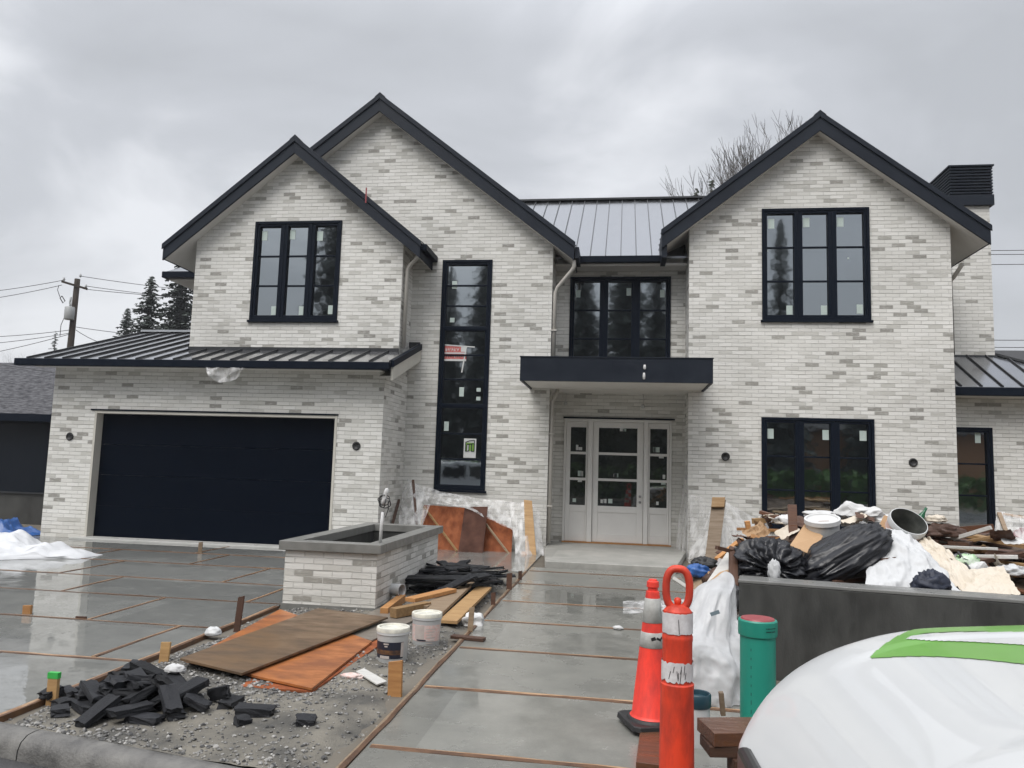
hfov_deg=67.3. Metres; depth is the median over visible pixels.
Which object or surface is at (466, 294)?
window
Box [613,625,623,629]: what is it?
paper scrap
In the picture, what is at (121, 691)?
paving brick
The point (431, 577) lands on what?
slate slab
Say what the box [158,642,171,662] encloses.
wooden stake
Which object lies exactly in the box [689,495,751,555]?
plastic drape
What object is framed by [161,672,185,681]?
paving brick
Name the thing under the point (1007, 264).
power line
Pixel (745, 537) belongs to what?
torn scrap
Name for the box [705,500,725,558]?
leaning board
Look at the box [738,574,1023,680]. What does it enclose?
planter wall
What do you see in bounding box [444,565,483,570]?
slate slab
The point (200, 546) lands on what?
wooden stake
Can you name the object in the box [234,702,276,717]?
paving brick
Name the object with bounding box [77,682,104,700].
paving brick
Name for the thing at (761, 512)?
scrap board
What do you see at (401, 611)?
lumber offcut
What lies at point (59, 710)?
paving brick
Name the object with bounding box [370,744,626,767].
form board
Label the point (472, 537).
leaning board
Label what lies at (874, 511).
crumpled paper
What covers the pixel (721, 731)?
timber beam
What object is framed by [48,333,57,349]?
conifer tree
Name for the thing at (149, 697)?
paving brick
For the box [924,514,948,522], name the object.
cloth scrap
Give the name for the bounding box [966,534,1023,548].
wood scrap
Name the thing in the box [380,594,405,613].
lumber offcut
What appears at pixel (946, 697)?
parked car
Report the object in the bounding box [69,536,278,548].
garage apron
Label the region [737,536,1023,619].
debris pile
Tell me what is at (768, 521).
scrap board
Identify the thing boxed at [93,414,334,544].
garage door
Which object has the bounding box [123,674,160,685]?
paving brick
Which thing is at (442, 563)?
slate slab
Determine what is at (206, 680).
paving brick
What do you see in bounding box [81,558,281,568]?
form board
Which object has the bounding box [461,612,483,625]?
plastic bag
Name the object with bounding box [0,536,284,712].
driveway
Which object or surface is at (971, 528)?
wood scrap
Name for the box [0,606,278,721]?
form board
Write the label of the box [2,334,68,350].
power line
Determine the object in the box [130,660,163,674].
paving brick
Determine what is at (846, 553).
garbage bag
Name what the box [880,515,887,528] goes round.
cardboard flap
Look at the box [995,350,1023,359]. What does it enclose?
neighbouring house
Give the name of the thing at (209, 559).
form board
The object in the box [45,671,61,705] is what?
wooden stake
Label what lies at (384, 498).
standpipe
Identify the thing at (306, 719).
paving brick
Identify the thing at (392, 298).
brick house
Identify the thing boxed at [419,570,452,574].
slate slab
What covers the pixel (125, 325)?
conifer tree
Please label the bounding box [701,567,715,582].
cardboard tube
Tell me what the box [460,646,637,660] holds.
form board
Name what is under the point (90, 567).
form board
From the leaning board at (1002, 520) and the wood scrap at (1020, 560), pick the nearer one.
the wood scrap at (1020, 560)
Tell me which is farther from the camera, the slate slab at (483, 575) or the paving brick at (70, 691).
the slate slab at (483, 575)
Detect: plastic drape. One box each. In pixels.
[399,487,542,553]
[678,466,687,559]
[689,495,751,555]
[1016,518,1023,539]
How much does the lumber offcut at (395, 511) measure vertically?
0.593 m
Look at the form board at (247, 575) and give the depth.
11.28 m
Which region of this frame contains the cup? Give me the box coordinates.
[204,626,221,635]
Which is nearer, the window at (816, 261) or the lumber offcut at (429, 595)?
the lumber offcut at (429, 595)
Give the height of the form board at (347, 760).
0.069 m
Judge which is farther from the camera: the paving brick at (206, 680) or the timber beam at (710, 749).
the paving brick at (206, 680)
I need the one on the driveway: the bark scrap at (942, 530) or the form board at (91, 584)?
the form board at (91, 584)
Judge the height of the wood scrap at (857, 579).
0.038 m
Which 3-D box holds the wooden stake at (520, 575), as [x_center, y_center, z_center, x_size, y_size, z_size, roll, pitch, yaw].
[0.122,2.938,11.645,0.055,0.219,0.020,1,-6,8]
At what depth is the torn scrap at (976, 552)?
7.65 m
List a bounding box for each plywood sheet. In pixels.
[180,608,387,675]
[186,609,371,690]
[241,639,376,692]
[350,606,412,640]
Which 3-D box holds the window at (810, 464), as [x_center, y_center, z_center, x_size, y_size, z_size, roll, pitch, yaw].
[6.087,1.821,15.327,2.220,2.277,0.175,1,-6,8]
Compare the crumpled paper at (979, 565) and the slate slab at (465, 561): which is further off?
the slate slab at (465, 561)
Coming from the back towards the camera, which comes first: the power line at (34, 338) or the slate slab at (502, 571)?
the power line at (34, 338)
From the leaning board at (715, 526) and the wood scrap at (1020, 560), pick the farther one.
the leaning board at (715, 526)
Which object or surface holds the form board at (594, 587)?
on the path at (566, 730)
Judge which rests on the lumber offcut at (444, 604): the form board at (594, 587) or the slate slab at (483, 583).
the slate slab at (483, 583)
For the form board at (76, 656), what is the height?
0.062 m
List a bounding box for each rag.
[775,514,787,524]
[909,568,951,589]
[999,564,1023,576]
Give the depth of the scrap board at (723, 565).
7.50 m
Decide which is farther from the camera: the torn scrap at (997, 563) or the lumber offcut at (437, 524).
the lumber offcut at (437, 524)
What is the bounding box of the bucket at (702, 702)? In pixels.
[694,689,710,748]
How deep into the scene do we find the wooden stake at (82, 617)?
7.95 m
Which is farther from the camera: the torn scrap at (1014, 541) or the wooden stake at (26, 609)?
the wooden stake at (26, 609)
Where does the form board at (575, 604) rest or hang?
on the path at (566, 730)
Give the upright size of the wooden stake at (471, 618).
0.338 m
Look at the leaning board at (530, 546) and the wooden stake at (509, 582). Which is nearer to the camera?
the wooden stake at (509, 582)
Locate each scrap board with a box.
[693,577,701,589]
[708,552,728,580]
[714,538,743,560]
[737,528,778,531]
[744,520,750,529]
[751,518,774,523]
[759,510,778,517]
[764,516,772,527]
[787,504,797,541]
[924,536,957,541]
[938,526,991,542]
[942,545,997,549]
[945,548,973,553]
[954,555,1017,558]
[957,551,970,568]
[966,536,991,541]
[999,560,1023,565]
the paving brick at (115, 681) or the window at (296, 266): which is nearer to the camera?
the paving brick at (115, 681)
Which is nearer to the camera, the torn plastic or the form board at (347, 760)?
the form board at (347, 760)
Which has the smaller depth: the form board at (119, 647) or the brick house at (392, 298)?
the form board at (119, 647)
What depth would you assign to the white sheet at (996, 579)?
6.77 m
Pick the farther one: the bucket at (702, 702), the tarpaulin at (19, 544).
the tarpaulin at (19, 544)
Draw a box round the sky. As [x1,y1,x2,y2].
[0,0,1023,362]
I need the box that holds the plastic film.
[623,600,683,612]
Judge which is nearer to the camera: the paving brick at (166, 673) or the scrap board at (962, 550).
the paving brick at (166, 673)
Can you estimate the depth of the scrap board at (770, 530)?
8.33 m
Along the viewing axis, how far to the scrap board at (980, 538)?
7.99 m
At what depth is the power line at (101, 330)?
50.75 m
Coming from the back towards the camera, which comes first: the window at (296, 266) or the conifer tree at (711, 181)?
the conifer tree at (711, 181)
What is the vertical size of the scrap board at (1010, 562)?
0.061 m
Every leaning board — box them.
[423,505,464,549]
[458,507,487,552]
[483,517,512,551]
[524,500,535,554]
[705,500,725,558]
[711,497,724,507]
[997,512,1007,529]
[1003,513,1023,518]
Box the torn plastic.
[208,367,234,381]
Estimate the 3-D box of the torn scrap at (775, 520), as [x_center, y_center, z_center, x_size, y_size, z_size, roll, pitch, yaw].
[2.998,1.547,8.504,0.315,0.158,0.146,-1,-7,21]
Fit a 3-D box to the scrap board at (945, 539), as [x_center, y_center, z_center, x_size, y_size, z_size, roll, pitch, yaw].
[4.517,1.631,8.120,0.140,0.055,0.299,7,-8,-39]
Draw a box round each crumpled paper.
[802,510,835,515]
[833,501,867,515]
[864,506,884,515]
[868,514,887,522]
[969,561,987,568]
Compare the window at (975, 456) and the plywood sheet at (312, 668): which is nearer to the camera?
the plywood sheet at (312, 668)
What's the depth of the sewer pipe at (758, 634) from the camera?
4.92 m
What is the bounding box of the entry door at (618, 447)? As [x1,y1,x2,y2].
[591,422,643,543]
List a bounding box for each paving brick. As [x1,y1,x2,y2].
[37,685,64,700]
[50,696,75,706]
[50,703,69,717]
[59,685,77,697]
[70,699,93,714]
[74,694,120,728]
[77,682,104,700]
[79,679,104,702]
[96,683,113,695]
[100,702,123,718]
[104,675,126,687]
[106,700,154,718]
[107,671,124,675]
[110,688,154,695]
[121,659,146,670]
[121,683,158,704]
[123,667,145,688]
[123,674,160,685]
[123,712,166,725]
[125,673,167,681]
[127,681,150,688]
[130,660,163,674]
[139,693,157,701]
[149,694,160,705]
[151,674,173,687]
[154,701,189,710]
[158,683,182,714]
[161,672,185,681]
[162,708,185,721]
[167,673,184,685]
[177,676,204,699]
[182,693,212,712]
[195,677,209,693]
[207,684,230,700]
[216,694,244,709]
[233,714,252,727]
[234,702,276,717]
[295,713,317,726]
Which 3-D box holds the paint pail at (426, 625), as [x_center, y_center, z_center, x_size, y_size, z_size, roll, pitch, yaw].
[-0.818,2.341,7.370,0.292,0.304,0.292,1,-6,8]
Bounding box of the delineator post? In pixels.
[659,565,693,767]
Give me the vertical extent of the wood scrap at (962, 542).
0.038 m
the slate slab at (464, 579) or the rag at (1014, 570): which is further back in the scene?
the slate slab at (464, 579)
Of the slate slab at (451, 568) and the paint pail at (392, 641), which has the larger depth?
the slate slab at (451, 568)
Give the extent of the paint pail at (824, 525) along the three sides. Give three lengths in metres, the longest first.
0.374 x 0.356 x 0.356 m
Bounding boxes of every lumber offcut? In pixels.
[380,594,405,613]
[390,601,430,617]
[391,499,399,523]
[405,588,456,602]
[412,480,417,524]
[423,506,457,551]
[423,596,440,608]
[427,582,475,614]
[441,586,490,623]
[486,523,508,552]
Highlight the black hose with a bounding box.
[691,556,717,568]
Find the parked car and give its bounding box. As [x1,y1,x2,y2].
[737,625,1023,767]
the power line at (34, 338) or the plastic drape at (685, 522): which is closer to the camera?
the plastic drape at (685, 522)
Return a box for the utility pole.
[57,274,87,347]
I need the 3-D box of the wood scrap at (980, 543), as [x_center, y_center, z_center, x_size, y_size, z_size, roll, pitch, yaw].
[4.665,1.737,8.544,1.500,0.038,0.090,-2,-7,29]
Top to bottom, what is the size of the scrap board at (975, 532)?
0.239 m
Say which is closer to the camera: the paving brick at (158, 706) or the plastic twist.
the paving brick at (158, 706)
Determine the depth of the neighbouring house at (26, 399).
18.70 m
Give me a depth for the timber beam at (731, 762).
4.07 m
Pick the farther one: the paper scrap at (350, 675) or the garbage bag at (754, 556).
the garbage bag at (754, 556)
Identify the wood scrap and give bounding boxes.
[672,577,693,590]
[715,545,734,552]
[729,546,737,585]
[832,576,865,582]
[934,540,1012,547]
[938,543,1023,557]
[948,533,989,545]
[959,524,993,532]
[963,549,1023,563]
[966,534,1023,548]
[1015,557,1023,562]
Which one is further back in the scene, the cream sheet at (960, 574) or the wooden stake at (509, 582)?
the wooden stake at (509, 582)
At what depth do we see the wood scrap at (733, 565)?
7.33 m
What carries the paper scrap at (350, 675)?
on the gravel bed
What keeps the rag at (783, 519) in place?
on the torn scrap at (775, 520)
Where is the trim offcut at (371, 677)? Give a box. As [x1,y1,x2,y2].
[356,668,386,684]
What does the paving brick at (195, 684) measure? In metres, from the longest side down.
0.265 x 0.116 x 0.050 m
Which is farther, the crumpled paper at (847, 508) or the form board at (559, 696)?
the crumpled paper at (847, 508)
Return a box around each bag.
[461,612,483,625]
[686,563,709,577]
[733,537,807,579]
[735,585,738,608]
[802,522,893,581]
[1013,527,1023,537]
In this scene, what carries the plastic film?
on the path at (566, 730)
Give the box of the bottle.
[918,507,927,518]
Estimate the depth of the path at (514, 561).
14.24 m
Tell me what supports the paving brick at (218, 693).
on the gravel bed
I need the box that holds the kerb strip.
[0,722,240,767]
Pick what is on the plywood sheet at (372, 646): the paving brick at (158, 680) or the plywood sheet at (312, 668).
the plywood sheet at (312, 668)
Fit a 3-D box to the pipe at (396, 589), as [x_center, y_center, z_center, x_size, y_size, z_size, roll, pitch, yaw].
[-1.429,2.519,9.416,0.200,0.160,0.160,-2,-7,28]
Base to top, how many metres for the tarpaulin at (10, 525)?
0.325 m
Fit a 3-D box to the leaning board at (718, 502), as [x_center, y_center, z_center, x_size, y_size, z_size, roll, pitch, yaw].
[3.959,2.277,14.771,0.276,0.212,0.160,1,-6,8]
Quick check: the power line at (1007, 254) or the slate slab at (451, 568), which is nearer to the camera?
the slate slab at (451, 568)
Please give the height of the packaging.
0.153 m
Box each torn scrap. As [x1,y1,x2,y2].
[732,534,749,538]
[741,521,769,536]
[768,516,785,525]
[774,525,799,539]
[784,512,803,532]
[797,517,804,526]
[841,513,869,523]
[855,512,874,521]
[970,544,986,554]
[988,529,1017,540]
[992,553,1023,577]
[1001,537,1023,543]
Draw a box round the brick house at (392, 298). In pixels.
[14,92,1023,558]
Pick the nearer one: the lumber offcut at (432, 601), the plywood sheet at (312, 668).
the plywood sheet at (312, 668)
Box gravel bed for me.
[15,570,516,767]
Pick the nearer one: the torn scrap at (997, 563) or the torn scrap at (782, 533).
the torn scrap at (997, 563)
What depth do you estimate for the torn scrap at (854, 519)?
8.03 m
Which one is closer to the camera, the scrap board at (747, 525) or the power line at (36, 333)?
the scrap board at (747, 525)
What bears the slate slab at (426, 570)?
on the slate slab at (435, 573)
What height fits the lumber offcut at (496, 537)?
0.637 m
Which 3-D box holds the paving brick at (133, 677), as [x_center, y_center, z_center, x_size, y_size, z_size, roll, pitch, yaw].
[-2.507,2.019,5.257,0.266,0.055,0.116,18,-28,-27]
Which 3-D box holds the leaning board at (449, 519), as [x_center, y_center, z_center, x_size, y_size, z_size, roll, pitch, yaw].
[-1.441,3.036,15.709,0.913,1.074,0.515,1,-6,8]
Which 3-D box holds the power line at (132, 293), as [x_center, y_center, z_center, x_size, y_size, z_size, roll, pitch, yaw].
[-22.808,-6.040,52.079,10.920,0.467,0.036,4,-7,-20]
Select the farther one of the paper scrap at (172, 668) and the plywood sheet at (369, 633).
the plywood sheet at (369, 633)
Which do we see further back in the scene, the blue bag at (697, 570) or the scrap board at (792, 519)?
the scrap board at (792, 519)
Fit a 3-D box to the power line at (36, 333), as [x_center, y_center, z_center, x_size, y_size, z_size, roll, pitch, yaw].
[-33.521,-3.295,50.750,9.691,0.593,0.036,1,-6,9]
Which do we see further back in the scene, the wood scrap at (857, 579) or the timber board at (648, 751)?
the wood scrap at (857, 579)
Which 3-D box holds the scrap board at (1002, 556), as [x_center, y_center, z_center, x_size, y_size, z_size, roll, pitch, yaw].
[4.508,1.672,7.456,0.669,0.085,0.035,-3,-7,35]
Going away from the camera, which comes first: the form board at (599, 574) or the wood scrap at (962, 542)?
the wood scrap at (962, 542)
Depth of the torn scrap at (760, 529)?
8.27 m
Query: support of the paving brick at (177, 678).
on the paving brick at (206, 680)
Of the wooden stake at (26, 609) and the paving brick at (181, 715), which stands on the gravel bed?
the paving brick at (181, 715)
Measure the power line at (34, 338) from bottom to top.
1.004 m
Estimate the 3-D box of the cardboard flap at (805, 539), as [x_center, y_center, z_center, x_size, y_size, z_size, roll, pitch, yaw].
[2.993,1.550,7.731,0.224,0.282,0.568,-3,-8,36]
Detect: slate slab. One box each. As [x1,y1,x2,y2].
[405,575,478,580]
[405,581,468,585]
[409,574,459,591]
[419,566,476,571]
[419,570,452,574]
[424,586,436,588]
[426,565,486,569]
[430,573,475,591]
[434,566,469,574]
[434,568,480,572]
[436,560,447,565]
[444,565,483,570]
[446,562,489,567]
[448,570,499,573]
[457,559,470,563]
[457,568,471,570]
[467,572,491,582]
[471,579,501,587]
[481,566,504,570]
[488,569,507,574]
[492,574,515,577]
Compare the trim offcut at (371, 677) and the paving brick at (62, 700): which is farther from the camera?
the trim offcut at (371, 677)
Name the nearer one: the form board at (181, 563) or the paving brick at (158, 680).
the paving brick at (158, 680)
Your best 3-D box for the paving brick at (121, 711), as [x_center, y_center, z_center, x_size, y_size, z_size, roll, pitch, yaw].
[-2.457,2.096,4.956,0.111,0.053,0.279,-2,-7,32]
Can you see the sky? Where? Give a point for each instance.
(122, 121)
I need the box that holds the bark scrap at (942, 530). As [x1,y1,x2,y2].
[925,523,966,536]
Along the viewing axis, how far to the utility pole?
50.08 m
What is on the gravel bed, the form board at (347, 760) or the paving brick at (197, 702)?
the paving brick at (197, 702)
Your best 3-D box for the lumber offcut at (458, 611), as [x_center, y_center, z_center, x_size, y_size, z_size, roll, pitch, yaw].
[-0.521,2.594,9.107,0.209,0.075,2.099,1,-6,8]
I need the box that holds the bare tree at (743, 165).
[661,111,806,195]
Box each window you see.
[247,220,341,322]
[432,260,492,492]
[569,276,670,356]
[761,207,873,322]
[761,417,875,529]
[956,427,995,530]
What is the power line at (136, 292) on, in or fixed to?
attached to the utility pole
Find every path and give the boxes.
[347,567,739,767]
[437,549,543,572]
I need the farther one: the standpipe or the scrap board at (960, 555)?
the standpipe
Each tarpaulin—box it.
[0,517,40,535]
[0,529,101,559]
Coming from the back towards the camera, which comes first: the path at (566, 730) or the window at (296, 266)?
the window at (296, 266)
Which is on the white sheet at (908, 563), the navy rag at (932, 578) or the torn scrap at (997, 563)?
the navy rag at (932, 578)
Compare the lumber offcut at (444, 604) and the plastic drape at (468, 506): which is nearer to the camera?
the lumber offcut at (444, 604)
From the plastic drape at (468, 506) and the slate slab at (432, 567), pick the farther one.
the plastic drape at (468, 506)
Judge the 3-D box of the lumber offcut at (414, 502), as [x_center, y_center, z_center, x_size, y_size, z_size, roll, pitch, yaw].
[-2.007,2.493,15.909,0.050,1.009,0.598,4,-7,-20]
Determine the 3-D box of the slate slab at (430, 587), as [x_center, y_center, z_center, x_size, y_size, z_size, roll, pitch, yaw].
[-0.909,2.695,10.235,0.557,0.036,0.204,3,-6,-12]
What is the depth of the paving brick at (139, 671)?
5.30 m
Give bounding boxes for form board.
[0,569,282,585]
[0,587,277,603]
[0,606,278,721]
[0,613,208,627]
[0,650,130,661]
[58,561,123,572]
[61,577,122,590]
[77,547,284,557]
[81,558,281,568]
[88,597,165,618]
[91,626,181,656]
[189,555,228,563]
[222,568,270,581]
[246,588,282,601]
[336,571,527,767]
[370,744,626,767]
[423,685,739,712]
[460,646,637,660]
[484,620,640,630]
[502,600,663,609]
[518,583,685,592]
[529,570,680,578]
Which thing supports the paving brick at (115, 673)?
on the paving brick
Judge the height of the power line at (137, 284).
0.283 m
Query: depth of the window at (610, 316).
17.14 m
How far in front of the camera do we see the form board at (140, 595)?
9.35 m
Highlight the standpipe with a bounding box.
[377,488,390,542]
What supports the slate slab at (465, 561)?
on the slate slab
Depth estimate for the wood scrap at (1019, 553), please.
7.41 m
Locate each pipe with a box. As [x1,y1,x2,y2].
[389,583,405,595]
[738,615,777,716]
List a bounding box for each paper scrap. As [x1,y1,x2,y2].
[164,663,186,673]
[340,672,363,678]
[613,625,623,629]
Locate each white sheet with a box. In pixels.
[689,571,739,707]
[865,528,960,590]
[961,566,1019,594]
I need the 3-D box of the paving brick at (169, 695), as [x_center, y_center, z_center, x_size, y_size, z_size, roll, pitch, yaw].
[-2.232,2.051,5.021,0.109,0.051,0.225,7,28,-40]
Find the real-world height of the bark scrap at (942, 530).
0.147 m
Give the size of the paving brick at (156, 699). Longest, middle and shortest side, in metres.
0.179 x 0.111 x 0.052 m
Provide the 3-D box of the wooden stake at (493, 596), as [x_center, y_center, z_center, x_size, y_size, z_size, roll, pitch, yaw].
[-0.231,2.672,9.413,0.055,0.249,0.020,1,-6,8]
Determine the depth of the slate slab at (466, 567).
10.61 m
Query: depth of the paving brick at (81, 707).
5.10 m
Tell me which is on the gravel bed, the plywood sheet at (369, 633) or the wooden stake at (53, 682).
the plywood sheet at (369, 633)
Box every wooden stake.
[22,605,32,613]
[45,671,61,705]
[75,616,86,618]
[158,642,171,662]
[198,542,202,552]
[233,596,244,631]
[388,660,402,696]
[467,607,474,631]
[491,592,495,604]
[506,573,511,589]
[518,571,521,579]
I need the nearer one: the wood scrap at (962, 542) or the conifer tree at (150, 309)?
the wood scrap at (962, 542)
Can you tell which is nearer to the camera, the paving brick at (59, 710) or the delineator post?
the delineator post
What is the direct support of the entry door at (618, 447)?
in the brick house at (392, 298)
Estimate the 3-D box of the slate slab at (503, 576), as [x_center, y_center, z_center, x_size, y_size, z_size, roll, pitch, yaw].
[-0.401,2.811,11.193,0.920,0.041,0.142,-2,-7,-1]
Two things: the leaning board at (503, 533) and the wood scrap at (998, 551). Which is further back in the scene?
the leaning board at (503, 533)
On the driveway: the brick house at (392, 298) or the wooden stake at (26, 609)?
the wooden stake at (26, 609)
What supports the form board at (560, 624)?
on the path at (566, 730)
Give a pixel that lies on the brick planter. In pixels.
(357, 566)
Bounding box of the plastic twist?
[767,558,780,577]
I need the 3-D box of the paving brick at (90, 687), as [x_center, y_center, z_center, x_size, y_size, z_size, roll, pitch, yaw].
[-2.790,2.050,5.134,0.284,0.051,0.110,13,-8,44]
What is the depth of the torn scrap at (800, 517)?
8.82 m
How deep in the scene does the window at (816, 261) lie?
15.78 m
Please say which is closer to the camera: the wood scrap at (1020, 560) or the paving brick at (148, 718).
the paving brick at (148, 718)
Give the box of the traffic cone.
[617,579,662,732]
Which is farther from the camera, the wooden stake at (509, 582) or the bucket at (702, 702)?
the wooden stake at (509, 582)
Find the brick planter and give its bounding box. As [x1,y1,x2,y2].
[279,523,442,610]
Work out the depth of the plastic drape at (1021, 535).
11.78 m
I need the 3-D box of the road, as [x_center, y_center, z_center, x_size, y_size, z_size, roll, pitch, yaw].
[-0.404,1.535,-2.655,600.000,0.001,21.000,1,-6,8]
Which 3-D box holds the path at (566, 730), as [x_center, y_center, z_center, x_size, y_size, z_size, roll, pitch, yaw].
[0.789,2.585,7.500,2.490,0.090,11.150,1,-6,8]
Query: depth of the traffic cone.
5.09 m
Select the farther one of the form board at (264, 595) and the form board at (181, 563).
the form board at (181, 563)
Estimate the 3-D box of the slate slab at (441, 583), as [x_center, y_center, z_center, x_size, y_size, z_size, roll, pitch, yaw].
[-0.991,2.597,10.075,0.846,0.036,0.186,-1,1,9]
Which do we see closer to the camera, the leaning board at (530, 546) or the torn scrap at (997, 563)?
the torn scrap at (997, 563)
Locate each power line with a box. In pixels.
[0,280,62,290]
[0,285,60,297]
[0,330,67,336]
[0,333,68,342]
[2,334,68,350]
[77,327,127,333]
[82,276,193,290]
[87,286,192,298]
[88,289,190,297]
[991,250,1023,250]
[991,254,1023,254]
[991,264,1023,264]
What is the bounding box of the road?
[0,757,47,767]
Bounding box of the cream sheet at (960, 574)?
[918,536,976,590]
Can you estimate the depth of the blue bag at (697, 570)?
7.58 m
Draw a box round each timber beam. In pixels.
[697,717,751,746]
[700,734,738,757]
[727,758,736,767]
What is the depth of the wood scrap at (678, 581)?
7.30 m
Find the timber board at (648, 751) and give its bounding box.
[636,732,659,767]
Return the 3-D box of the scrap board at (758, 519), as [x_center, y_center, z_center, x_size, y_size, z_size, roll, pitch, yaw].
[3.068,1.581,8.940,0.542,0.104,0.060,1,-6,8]
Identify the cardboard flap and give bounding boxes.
[790,524,822,552]
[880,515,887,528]
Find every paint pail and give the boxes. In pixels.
[377,623,409,662]
[412,609,441,645]
[804,513,840,538]
[885,508,927,540]
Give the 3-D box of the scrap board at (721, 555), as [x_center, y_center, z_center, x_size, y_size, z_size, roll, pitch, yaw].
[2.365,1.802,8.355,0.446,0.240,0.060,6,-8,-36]
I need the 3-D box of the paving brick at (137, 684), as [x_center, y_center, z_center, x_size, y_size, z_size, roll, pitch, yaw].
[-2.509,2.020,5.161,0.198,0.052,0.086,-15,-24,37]
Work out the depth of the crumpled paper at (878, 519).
8.24 m
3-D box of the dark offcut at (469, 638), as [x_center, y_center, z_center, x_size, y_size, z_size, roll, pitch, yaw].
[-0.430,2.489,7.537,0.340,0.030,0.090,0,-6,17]
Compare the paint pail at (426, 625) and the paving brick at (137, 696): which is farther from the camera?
the paint pail at (426, 625)
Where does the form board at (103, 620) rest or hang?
on the driveway
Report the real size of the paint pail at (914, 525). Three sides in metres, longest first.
0.381 x 0.381 x 0.360 m
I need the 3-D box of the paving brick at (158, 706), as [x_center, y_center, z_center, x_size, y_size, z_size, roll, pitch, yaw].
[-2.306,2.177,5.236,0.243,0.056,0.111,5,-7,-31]
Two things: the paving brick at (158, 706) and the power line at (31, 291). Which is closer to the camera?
the paving brick at (158, 706)
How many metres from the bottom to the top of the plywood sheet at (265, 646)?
0.030 m
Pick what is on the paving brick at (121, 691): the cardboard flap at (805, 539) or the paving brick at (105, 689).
the paving brick at (105, 689)
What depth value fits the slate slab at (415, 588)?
10.12 m
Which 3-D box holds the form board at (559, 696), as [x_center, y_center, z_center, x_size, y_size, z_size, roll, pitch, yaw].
[0.536,2.361,5.711,2.451,0.061,0.075,1,-6,10]
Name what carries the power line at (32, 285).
attached to the utility pole
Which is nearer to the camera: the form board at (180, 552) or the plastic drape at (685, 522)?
the form board at (180, 552)
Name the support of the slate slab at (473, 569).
on the slate slab at (435, 573)
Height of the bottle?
0.243 m
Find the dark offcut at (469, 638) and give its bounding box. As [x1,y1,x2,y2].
[450,634,485,641]
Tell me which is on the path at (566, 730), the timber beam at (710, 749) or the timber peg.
the timber peg
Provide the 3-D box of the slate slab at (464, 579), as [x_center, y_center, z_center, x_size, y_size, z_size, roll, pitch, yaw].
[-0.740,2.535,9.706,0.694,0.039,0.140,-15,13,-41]
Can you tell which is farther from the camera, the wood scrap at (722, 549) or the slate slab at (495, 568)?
the slate slab at (495, 568)
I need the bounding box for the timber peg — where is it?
[718,691,725,715]
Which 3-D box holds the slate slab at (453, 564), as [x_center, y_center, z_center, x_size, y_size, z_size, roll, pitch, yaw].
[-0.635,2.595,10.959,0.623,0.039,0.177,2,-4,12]
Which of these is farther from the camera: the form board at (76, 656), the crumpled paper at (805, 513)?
the crumpled paper at (805, 513)
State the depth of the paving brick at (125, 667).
5.61 m
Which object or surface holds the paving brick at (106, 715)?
on the gravel bed
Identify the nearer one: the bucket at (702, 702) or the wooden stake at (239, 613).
the bucket at (702, 702)
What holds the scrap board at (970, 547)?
on the wood scrap
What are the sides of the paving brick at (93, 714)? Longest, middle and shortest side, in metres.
0.283 x 0.109 x 0.052 m
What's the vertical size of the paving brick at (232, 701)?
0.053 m
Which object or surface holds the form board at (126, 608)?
on the driveway
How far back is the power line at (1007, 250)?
39.80 m
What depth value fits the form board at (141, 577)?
10.74 m
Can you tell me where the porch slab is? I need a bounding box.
[544,541,685,573]
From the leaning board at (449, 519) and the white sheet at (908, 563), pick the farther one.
the leaning board at (449, 519)
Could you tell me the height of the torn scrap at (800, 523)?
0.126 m
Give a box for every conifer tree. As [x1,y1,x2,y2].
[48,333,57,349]
[113,308,134,336]
[126,276,169,332]
[156,266,192,329]
[709,179,714,192]
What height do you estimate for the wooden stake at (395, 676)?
0.316 m
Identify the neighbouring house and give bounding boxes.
[0,363,100,524]
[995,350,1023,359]
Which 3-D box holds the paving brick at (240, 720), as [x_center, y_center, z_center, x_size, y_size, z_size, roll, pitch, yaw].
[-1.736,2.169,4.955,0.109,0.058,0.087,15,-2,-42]
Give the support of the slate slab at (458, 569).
on the slate slab at (432, 567)
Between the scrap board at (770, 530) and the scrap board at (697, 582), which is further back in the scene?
the scrap board at (770, 530)
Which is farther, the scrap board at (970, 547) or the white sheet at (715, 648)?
the scrap board at (970, 547)
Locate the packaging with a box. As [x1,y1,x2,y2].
[955,554,979,564]
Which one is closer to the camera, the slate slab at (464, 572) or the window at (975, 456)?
the slate slab at (464, 572)
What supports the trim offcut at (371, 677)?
on the gravel bed
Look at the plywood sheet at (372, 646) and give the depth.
5.85 m

